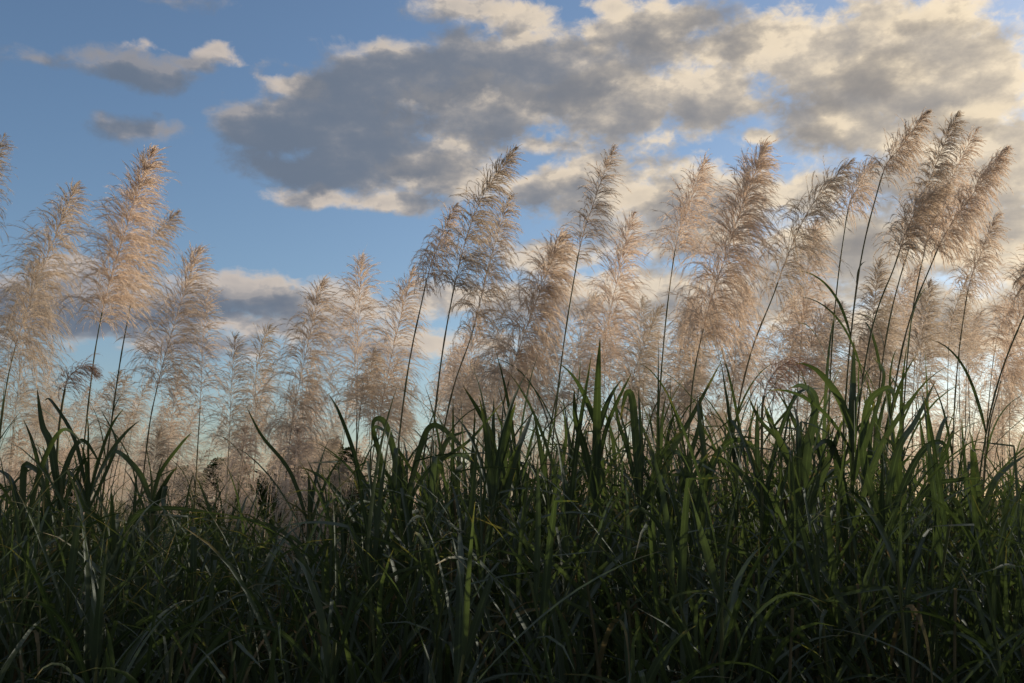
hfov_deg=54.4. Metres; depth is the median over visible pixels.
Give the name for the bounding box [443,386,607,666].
cane shoot
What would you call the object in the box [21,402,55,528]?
plumed reed
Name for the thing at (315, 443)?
plumed reed
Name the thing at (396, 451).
cane shoot
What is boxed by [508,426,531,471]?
plumed reed
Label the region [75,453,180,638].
cane shoot
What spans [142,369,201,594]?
plumed reed
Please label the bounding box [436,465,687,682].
cane shoot
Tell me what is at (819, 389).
plumed reed
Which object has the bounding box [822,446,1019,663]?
cane shoot
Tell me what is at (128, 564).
cane shoot
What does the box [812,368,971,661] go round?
cane shoot
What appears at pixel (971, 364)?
plumed reed
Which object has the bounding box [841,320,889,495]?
plumed reed
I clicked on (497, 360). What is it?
plumed reed
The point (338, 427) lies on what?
plumed reed
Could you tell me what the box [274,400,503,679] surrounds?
cane shoot
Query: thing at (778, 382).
plumed reed
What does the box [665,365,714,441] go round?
plumed reed
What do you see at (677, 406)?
plumed reed
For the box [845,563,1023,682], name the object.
cane shoot
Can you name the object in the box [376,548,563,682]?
cane shoot
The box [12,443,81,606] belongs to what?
cane shoot
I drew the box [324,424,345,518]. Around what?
plumed reed
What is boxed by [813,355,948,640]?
cane shoot
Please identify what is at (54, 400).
plumed reed
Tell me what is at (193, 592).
cane shoot
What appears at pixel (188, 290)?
plumed reed
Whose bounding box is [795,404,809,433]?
plumed reed
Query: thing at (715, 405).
plumed reed
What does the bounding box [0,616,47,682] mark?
cane shoot
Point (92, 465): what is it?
plumed reed
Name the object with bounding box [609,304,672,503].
plumed reed
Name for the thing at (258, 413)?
plumed reed
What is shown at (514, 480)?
cane shoot
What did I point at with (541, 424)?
plumed reed
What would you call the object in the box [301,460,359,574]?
plumed reed
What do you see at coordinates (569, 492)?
cane shoot
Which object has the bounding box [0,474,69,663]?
cane shoot
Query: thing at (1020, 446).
plumed reed
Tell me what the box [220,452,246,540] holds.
plumed reed
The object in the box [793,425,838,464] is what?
plumed reed
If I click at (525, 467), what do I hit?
cane shoot
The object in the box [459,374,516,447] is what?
plumed reed
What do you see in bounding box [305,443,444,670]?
cane shoot
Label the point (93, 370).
plumed reed
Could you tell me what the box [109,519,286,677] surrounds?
cane shoot
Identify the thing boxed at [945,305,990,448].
plumed reed
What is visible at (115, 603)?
cane shoot
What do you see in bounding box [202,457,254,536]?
bushy tree
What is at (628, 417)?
plumed reed
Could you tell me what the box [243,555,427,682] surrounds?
cane shoot
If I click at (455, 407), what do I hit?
plumed reed
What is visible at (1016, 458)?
plumed reed
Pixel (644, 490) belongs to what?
cane shoot
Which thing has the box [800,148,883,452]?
plumed reed
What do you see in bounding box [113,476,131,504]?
plumed reed
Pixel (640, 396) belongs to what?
plumed reed
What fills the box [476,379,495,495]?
plumed reed
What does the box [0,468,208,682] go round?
cane shoot
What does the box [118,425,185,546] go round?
plumed reed
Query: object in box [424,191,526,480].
plumed reed
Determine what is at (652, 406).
plumed reed
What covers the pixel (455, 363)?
plumed reed
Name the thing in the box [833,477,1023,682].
cane shoot
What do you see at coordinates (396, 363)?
plumed reed
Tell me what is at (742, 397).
plumed reed
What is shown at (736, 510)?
cane shoot
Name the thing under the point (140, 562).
cane shoot
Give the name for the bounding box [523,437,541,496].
plumed reed
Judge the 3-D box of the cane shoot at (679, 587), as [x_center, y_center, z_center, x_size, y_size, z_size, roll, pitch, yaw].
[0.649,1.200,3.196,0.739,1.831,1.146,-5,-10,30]
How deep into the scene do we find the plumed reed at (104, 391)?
12.22 m
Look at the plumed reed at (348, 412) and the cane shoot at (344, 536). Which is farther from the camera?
the plumed reed at (348, 412)
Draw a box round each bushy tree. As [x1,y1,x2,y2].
[0,447,97,543]
[157,465,211,537]
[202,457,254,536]
[245,452,306,538]
[284,440,348,527]
[337,447,367,543]
[385,451,467,514]
[527,456,591,518]
[620,449,698,519]
[691,412,738,517]
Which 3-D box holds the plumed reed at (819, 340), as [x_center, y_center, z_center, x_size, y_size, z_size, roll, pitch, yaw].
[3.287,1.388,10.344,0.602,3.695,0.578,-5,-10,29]
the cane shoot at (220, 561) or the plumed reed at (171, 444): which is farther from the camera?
the plumed reed at (171, 444)
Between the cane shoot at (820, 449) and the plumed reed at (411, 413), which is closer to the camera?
the cane shoot at (820, 449)
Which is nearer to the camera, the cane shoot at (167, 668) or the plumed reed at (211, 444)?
the cane shoot at (167, 668)
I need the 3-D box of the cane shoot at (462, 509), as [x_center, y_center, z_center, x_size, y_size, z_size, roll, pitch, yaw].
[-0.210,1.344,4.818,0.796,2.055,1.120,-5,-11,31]
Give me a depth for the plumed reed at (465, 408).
11.96 m
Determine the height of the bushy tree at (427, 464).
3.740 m
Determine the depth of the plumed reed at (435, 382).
12.77 m
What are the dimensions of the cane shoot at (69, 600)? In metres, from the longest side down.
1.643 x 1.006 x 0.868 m
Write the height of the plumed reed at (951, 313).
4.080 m
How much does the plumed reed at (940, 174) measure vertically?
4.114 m
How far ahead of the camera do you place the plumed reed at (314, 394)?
9.47 m
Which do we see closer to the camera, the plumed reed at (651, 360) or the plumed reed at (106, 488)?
the plumed reed at (651, 360)
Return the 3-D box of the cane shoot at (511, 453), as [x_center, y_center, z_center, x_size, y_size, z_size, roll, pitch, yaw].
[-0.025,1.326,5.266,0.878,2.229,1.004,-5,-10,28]
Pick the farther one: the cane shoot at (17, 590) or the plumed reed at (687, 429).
the plumed reed at (687, 429)
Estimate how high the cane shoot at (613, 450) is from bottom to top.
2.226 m
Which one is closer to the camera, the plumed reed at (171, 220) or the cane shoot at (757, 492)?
the cane shoot at (757, 492)
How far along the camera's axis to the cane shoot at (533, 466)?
5.60 m
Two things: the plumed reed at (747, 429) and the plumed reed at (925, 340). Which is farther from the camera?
the plumed reed at (747, 429)
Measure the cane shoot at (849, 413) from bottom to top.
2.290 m
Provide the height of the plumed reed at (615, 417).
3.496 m
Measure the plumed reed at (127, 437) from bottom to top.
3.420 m
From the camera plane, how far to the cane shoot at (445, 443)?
4.56 m
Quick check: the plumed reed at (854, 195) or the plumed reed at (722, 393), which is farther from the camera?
the plumed reed at (722, 393)
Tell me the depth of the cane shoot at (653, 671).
2.86 m
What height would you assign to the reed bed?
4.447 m
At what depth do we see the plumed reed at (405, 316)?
6.78 m
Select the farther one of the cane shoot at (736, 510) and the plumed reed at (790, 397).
the plumed reed at (790, 397)
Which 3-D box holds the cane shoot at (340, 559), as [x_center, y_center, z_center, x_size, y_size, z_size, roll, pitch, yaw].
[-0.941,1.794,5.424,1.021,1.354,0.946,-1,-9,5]
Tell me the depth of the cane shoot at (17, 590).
3.70 m
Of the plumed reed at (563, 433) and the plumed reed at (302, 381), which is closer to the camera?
the plumed reed at (302, 381)
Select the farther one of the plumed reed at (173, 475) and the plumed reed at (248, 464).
the plumed reed at (173, 475)
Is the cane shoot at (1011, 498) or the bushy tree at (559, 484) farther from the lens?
the bushy tree at (559, 484)
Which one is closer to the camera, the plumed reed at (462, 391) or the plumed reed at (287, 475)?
the plumed reed at (462, 391)
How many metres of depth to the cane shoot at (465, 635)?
2.90 m
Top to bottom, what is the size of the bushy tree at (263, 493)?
3.457 m
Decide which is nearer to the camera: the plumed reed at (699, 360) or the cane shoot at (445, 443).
the cane shoot at (445, 443)
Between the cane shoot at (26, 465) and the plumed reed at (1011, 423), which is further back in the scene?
the plumed reed at (1011, 423)
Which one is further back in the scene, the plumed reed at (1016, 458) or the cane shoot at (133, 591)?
the plumed reed at (1016, 458)
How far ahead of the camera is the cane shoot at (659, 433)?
4.94 m
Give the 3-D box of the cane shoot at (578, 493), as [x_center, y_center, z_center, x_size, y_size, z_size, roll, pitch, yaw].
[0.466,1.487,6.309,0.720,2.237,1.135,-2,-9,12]
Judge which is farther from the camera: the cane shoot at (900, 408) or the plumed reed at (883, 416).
the plumed reed at (883, 416)
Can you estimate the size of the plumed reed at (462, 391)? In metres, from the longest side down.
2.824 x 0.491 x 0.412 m
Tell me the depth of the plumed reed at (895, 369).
13.62 m
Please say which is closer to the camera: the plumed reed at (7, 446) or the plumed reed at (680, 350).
the plumed reed at (680, 350)
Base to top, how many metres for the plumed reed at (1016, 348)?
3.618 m
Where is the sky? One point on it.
(302, 135)
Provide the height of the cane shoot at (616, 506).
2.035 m
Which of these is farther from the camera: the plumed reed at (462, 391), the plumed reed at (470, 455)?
the plumed reed at (470, 455)
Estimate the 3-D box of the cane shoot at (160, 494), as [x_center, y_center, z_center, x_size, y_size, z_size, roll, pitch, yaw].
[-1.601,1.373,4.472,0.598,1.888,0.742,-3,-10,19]
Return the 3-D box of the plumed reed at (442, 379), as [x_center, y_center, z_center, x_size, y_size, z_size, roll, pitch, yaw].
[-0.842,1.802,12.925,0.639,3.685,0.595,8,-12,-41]
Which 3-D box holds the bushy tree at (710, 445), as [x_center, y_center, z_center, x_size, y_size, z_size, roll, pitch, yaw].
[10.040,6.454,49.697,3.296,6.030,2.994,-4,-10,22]
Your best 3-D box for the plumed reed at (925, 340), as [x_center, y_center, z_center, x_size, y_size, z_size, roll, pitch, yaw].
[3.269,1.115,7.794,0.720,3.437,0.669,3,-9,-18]
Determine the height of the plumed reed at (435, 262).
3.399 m
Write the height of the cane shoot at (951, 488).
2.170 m
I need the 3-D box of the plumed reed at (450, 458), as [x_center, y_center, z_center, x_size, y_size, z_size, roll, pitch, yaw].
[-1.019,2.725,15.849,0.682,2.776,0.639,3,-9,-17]
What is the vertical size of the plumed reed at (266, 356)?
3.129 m
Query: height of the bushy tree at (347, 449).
3.507 m
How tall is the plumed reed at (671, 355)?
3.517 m
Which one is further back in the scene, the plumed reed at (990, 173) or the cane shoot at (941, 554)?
the plumed reed at (990, 173)
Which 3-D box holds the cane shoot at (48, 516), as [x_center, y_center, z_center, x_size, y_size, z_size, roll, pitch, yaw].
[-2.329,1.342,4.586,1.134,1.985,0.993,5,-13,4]
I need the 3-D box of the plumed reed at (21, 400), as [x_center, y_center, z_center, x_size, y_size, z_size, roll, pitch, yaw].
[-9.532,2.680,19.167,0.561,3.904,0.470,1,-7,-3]
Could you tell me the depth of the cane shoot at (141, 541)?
6.12 m
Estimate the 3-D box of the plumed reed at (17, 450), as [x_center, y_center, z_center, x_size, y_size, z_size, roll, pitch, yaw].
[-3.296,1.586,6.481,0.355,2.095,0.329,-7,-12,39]
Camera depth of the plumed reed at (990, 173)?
5.75 m
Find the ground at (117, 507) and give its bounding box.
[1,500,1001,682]
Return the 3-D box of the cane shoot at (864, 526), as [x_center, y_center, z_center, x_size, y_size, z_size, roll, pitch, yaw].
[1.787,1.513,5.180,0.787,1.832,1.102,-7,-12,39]
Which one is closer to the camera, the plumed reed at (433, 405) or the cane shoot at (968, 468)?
the cane shoot at (968, 468)
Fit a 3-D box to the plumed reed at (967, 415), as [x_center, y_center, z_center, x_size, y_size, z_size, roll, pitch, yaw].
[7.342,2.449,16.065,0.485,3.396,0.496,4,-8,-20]
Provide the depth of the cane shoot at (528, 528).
5.94 m
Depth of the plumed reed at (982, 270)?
6.77 m
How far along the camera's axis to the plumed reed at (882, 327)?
7.60 m
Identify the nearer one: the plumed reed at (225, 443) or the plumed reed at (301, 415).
the plumed reed at (301, 415)
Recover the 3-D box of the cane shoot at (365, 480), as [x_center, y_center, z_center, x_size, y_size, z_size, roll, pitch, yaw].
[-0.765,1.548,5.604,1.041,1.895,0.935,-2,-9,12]
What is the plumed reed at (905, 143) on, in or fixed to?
on the ground at (117, 507)
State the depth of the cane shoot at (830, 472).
4.78 m
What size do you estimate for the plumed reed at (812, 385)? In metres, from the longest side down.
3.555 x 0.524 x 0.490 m
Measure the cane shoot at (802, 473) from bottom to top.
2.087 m
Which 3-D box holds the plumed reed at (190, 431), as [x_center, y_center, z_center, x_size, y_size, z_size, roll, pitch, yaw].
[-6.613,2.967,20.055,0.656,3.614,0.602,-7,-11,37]
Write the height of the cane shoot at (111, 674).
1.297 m
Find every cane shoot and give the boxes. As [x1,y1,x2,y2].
[0,428,87,615]
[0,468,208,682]
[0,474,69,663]
[0,486,80,633]
[0,568,89,670]
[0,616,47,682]
[1,503,138,669]
[4,475,140,682]
[4,480,98,682]
[7,536,227,682]
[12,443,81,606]
[14,419,160,605]
[15,489,239,682]
[31,389,129,675]
[44,398,139,676]
[46,483,244,682]
[58,432,191,682]
[60,602,224,682]
[71,489,221,674]
[71,526,358,682]
[73,532,203,635]
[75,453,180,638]
[77,526,227,601]
[77,562,257,682]
[79,477,320,682]
[79,493,302,682]
[100,465,160,667]
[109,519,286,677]
[128,489,168,635]
[137,511,339,669]
[139,516,430,678]
[159,471,299,674]
[170,498,293,664]
[172,472,314,640]
[180,420,524,682]
[183,638,263,682]
[185,495,269,593]
[212,546,313,682]
[227,431,376,682]
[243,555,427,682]
[247,408,388,682]
[249,503,301,667]
[250,548,376,641]
[255,551,361,619]
[257,502,413,666]
[265,449,442,675]
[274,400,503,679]
[276,385,513,682]
[280,453,530,682]
[299,393,410,678]
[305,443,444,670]
[322,434,617,681]
[333,448,569,668]
[341,442,516,679]
[343,456,623,682]
[348,407,530,670]
[350,430,494,631]
[355,505,662,682]
[359,368,618,681]
[360,430,468,654]
[373,359,583,682]
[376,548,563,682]
[382,456,728,682]
[389,409,514,608]
[393,412,514,638]
[420,386,551,588]
[421,354,695,678]
[421,469,468,598]
[424,353,663,679]
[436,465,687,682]
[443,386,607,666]
[457,457,679,679]
[470,358,612,629]
[474,447,617,674]
[474,609,780,682]
[476,408,584,679]
[495,427,586,555]
[497,364,616,610]
[511,340,713,675]
[511,359,655,619]
[522,386,688,670]
[522,472,591,576]
[532,445,633,612]
[542,456,825,682]
[549,405,617,523]
[550,349,781,654]
[560,405,613,666]
[567,432,843,682]
[581,450,839,682]
[581,451,681,657]
[587,428,676,656]
[609,360,721,667]
[609,398,779,666]
[612,468,802,656]
[623,408,740,534]
[633,373,758,558]
[635,335,793,665]
[647,393,850,679]
[658,417,944,682]
[664,388,850,682]
[669,576,741,682]
[670,342,861,575]
[706,353,848,646]
[709,388,915,682]
[724,390,886,660]
[725,383,887,681]
[733,406,890,675]
[735,381,971,682]
[738,492,1023,682]
[745,341,973,682]
[748,482,984,682]
[759,311,948,682]
[767,423,969,682]
[771,397,1012,682]
[810,388,1023,682]
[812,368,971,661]
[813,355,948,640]
[817,457,940,680]
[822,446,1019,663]
[823,486,1023,682]
[828,405,876,679]
[832,347,953,667]
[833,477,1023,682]
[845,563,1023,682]
[850,355,1023,665]
[850,436,981,675]
[855,463,1019,669]
[858,480,1023,682]
[859,432,1015,659]
[889,455,1023,682]
[895,490,1023,682]
[914,441,1023,682]
[916,433,1023,603]
[918,413,991,583]
[924,419,1003,622]
[936,480,1023,673]
[944,471,1023,638]
[953,449,1014,540]
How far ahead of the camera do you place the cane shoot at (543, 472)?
4.43 m
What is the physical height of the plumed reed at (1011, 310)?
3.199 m
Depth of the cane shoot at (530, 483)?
5.85 m
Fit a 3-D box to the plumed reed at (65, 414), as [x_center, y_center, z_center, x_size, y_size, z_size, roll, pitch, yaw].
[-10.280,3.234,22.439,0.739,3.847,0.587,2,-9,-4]
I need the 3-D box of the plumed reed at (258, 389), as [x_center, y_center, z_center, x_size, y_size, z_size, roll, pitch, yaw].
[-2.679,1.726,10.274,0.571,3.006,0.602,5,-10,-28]
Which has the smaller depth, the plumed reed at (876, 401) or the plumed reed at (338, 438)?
the plumed reed at (876, 401)
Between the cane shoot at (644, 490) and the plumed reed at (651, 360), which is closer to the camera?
the cane shoot at (644, 490)
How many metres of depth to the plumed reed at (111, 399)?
8.84 m
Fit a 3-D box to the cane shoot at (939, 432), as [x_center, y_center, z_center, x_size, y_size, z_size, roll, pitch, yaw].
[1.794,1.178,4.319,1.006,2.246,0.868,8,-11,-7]
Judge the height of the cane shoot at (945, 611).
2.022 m
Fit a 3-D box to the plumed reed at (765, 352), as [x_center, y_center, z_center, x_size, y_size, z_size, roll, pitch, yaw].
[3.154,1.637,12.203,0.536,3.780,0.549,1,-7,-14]
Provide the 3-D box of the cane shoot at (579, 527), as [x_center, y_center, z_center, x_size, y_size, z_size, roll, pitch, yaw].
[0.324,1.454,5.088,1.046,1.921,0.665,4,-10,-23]
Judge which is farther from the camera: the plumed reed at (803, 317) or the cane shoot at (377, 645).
the plumed reed at (803, 317)
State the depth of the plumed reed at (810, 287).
7.58 m
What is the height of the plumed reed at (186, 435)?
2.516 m
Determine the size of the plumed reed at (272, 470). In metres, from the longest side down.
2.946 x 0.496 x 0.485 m
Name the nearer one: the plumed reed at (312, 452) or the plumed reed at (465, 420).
the plumed reed at (465, 420)
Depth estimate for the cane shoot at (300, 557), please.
3.83 m
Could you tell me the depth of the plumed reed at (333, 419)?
19.60 m
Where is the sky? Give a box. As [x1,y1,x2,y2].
[0,0,1023,499]
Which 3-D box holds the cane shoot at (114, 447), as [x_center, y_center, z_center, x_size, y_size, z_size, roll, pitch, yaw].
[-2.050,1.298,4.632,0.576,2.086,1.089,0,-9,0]
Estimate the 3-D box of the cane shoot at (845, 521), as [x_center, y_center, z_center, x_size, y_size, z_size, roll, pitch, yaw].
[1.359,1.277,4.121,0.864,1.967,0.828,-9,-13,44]
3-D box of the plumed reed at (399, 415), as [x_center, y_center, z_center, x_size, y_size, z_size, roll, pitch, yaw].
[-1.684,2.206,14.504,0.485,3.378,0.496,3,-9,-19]
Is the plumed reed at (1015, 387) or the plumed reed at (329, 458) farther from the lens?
the plumed reed at (329, 458)
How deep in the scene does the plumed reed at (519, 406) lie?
12.42 m
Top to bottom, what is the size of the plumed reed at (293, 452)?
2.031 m
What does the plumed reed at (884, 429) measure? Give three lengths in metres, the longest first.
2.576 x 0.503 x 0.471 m
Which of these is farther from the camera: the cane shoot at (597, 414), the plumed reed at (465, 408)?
the plumed reed at (465, 408)
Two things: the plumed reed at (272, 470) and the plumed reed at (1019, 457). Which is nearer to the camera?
the plumed reed at (1019, 457)
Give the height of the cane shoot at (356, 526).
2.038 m
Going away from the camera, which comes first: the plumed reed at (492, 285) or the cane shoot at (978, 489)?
the cane shoot at (978, 489)
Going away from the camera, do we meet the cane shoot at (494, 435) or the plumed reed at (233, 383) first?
the cane shoot at (494, 435)
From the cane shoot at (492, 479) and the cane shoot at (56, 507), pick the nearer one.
the cane shoot at (492, 479)
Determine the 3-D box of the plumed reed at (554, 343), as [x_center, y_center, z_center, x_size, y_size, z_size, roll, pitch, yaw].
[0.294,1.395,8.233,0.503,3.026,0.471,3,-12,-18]
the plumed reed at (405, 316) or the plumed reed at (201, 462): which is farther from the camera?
the plumed reed at (201, 462)
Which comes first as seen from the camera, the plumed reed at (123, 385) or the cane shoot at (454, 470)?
the cane shoot at (454, 470)
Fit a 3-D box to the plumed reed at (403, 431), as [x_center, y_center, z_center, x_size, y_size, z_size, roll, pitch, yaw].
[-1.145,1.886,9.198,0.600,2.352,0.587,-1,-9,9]
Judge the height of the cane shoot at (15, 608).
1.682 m
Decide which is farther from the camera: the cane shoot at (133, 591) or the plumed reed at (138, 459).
the plumed reed at (138, 459)
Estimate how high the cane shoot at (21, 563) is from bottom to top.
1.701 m
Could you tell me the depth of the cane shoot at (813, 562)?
3.34 m
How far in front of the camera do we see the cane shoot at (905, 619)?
3.27 m
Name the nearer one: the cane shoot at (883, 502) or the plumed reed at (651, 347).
the cane shoot at (883, 502)
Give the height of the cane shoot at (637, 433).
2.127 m
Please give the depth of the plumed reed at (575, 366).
9.18 m
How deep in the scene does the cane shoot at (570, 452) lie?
5.83 m
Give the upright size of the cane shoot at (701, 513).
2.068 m
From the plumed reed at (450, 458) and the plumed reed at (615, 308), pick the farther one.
the plumed reed at (450, 458)
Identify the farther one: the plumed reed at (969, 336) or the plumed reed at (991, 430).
the plumed reed at (991, 430)
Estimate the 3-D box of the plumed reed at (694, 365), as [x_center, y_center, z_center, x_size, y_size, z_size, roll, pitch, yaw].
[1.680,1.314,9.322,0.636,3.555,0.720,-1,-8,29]
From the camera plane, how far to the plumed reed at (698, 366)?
8.10 m
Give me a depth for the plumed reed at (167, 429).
14.62 m
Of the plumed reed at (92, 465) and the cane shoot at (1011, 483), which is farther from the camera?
the plumed reed at (92, 465)
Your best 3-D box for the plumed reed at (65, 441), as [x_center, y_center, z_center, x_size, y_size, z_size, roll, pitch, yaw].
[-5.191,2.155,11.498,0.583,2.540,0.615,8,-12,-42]
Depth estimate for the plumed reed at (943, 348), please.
12.28 m
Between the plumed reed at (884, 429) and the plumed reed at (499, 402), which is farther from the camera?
the plumed reed at (884, 429)
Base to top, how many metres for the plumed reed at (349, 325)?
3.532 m
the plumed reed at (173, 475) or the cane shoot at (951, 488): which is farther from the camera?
the plumed reed at (173, 475)
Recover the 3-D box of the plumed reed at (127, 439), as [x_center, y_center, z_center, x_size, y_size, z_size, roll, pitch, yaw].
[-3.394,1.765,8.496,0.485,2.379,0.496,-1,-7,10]
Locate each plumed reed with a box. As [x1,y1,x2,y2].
[0,132,18,257]
[0,177,97,448]
[0,254,76,542]
[0,427,35,529]
[0,433,16,466]
[5,380,32,474]
[10,410,38,519]
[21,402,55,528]
[22,393,79,544]
[26,361,62,494]
[26,380,70,454]
[34,142,196,521]
[40,403,75,503]
[42,403,70,545]
[45,353,107,651]
[48,418,86,478]
[57,386,93,458]
[62,380,117,525]
[70,439,98,498]
[78,208,185,591]
[79,443,104,516]
[84,369,135,533]
[86,365,141,531]
[93,476,113,532]
[94,410,145,546]
[97,241,230,593]
[113,396,142,509]
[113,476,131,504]
[117,381,155,517]
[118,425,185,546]
[128,442,147,533]
[137,428,175,490]
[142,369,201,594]
[142,403,165,503]
[146,401,174,470]
[158,405,217,560]
[159,425,184,480]
[164,461,181,486]
[165,288,238,526]
[166,448,222,563]
[172,421,265,549]
[174,400,197,516]
[195,332,271,554]
[198,414,229,530]
[214,318,290,555]
[214,447,237,516]
[217,426,233,478]
[219,463,237,543]
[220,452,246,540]
[221,433,248,467]
[225,364,286,529]
[226,416,249,525]
[227,418,268,646]
[240,379,275,515]
[241,273,356,535]
[257,388,324,498]
[264,424,338,608]
[266,442,282,543]
[272,377,328,586]
[272,398,339,543]
[275,391,295,524]
[277,460,299,498]
[292,352,327,559]
[292,435,342,674]
[298,434,319,532]
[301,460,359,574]
[307,243,398,564]
[311,416,343,485]
[311,439,344,500]
[318,396,343,466]
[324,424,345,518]
[332,371,365,504]
[332,373,362,514]
[334,346,398,546]
[337,265,438,510]
[350,360,411,443]
[352,354,388,460]
[360,419,419,481]
[370,369,415,447]
[384,200,464,596]
[384,383,411,493]
[391,386,421,454]
[393,414,418,451]
[407,441,417,470]
[408,144,527,533]
[410,402,468,481]
[418,370,478,458]
[421,372,455,465]
[422,343,460,514]
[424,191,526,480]
[425,344,467,454]
[429,363,475,440]
[431,338,482,474]
[432,306,503,512]
[434,361,490,511]
[439,359,480,439]
[441,427,461,482]
[449,355,485,492]
[450,407,482,448]
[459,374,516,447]
[461,359,480,494]
[462,432,484,588]
[463,227,596,597]
[466,355,545,511]
[474,323,513,437]
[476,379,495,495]
[490,353,528,500]
[493,143,632,499]
[497,360,535,435]
[498,327,575,528]
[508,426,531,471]
[519,336,567,495]
[521,434,536,468]
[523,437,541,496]
[528,357,601,509]
[530,452,557,501]
[532,433,551,465]
[540,287,615,470]
[544,421,572,463]
[545,397,563,481]
[549,435,574,469]
[550,208,677,539]
[556,330,595,462]
[564,351,616,472]
[574,421,592,507]
[582,391,637,556]
[586,305,627,455]
[601,294,693,427]
[601,303,680,501]
[601,320,634,535]
[604,377,643,486]
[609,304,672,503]
[619,385,646,445]
[620,370,649,543]
[629,375,650,416]
[631,378,711,460]
[635,330,662,391]
[638,150,718,529]
[639,136,801,500]
[640,379,674,485]
[645,426,677,482]
[648,384,669,509]
[649,323,692,418]
[652,293,725,461]
[659,298,704,448]
[663,290,732,452]
[663,309,726,483]
[663,404,705,478]
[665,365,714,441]
[666,294,722,490]
[683,392,727,470]
[704,407,726,446]
[705,283,771,497]
[706,368,753,570]
[712,329,757,493]
[712,382,744,479]
[715,355,768,455]
[718,157,867,537]
[725,336,763,413]
[729,315,775,472]
[743,418,753,440]
[744,348,818,612]
[746,323,780,520]
[753,282,819,480]
[759,297,856,505]
[759,339,804,474]
[760,414,802,474]
[764,216,860,450]
[769,299,819,448]
[777,371,804,481]
[785,338,841,431]
[792,300,863,499]
[792,356,822,430]
[793,304,847,433]
[793,401,827,454]
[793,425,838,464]
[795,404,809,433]
[798,342,836,435]
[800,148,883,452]
[801,106,936,556]
[803,178,956,672]
[823,372,849,456]
[831,321,883,437]
[832,338,870,488]
[834,257,909,550]
[834,320,914,452]
[839,110,968,524]
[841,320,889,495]
[856,294,907,400]
[859,352,891,401]
[860,341,889,434]
[864,259,926,485]
[873,344,916,426]
[876,385,897,468]
[880,415,896,463]
[883,274,970,500]
[884,144,1016,476]
[887,124,986,469]
[887,267,932,357]
[889,378,966,511]
[900,298,943,460]
[910,306,965,528]
[917,210,1013,535]
[921,404,973,459]
[930,254,1023,575]
[930,268,977,502]
[942,300,982,497]
[942,354,987,462]
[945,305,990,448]
[950,390,977,451]
[951,415,1020,479]
[953,310,985,517]
[954,450,995,495]
[956,243,1023,507]
[961,381,991,437]
[969,271,1023,490]
[976,390,1023,505]
[977,394,1003,479]
[981,364,1023,525]
[981,402,1006,503]
[982,340,1021,479]
[987,328,1023,520]
[989,396,1022,475]
[991,354,1023,459]
[993,366,1023,508]
[1003,319,1023,368]
[1003,442,1023,474]
[1015,430,1023,461]
[1015,441,1023,469]
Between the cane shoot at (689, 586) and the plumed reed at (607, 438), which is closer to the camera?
the cane shoot at (689, 586)
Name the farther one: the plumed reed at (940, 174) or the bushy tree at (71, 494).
the bushy tree at (71, 494)
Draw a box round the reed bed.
[0,393,1023,553]
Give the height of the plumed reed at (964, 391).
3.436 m
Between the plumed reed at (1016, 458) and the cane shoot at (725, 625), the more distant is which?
the plumed reed at (1016, 458)
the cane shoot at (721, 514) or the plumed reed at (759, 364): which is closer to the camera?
the cane shoot at (721, 514)
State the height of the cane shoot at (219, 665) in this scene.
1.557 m
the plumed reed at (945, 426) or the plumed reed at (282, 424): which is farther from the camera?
the plumed reed at (282, 424)
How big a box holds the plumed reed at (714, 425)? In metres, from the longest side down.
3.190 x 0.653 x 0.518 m
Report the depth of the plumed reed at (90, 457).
20.10 m
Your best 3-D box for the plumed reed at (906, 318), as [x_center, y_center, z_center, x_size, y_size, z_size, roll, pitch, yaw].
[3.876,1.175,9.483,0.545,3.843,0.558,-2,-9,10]
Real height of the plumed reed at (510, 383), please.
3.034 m
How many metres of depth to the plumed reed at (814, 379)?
7.16 m
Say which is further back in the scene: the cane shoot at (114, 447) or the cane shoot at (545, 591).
the cane shoot at (114, 447)
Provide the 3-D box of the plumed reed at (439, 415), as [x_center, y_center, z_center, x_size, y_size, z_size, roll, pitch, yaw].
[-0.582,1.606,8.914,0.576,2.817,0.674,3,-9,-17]
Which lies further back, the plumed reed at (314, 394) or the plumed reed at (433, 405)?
the plumed reed at (433, 405)
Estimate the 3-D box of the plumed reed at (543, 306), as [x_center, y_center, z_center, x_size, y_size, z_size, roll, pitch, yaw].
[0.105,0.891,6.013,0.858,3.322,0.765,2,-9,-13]
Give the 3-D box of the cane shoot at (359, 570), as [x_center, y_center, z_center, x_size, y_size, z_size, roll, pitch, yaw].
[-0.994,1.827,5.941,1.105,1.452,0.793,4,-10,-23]
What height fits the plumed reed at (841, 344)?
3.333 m
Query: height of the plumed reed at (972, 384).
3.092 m
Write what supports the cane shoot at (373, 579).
on the ground at (117, 507)
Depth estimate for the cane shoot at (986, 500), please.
4.25 m
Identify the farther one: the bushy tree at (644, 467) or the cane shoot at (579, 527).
the bushy tree at (644, 467)
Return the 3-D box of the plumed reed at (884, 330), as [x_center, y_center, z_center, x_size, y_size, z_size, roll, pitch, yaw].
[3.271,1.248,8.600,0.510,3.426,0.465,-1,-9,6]
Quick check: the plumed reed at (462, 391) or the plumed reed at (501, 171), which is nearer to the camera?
the plumed reed at (501, 171)
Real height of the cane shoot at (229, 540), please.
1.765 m
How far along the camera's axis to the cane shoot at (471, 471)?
5.44 m
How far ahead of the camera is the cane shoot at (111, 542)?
4.09 m
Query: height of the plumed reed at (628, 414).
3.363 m
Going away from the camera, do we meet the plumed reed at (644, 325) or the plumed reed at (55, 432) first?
the plumed reed at (644, 325)
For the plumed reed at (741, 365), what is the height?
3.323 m
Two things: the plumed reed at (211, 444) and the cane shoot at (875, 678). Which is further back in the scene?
the plumed reed at (211, 444)

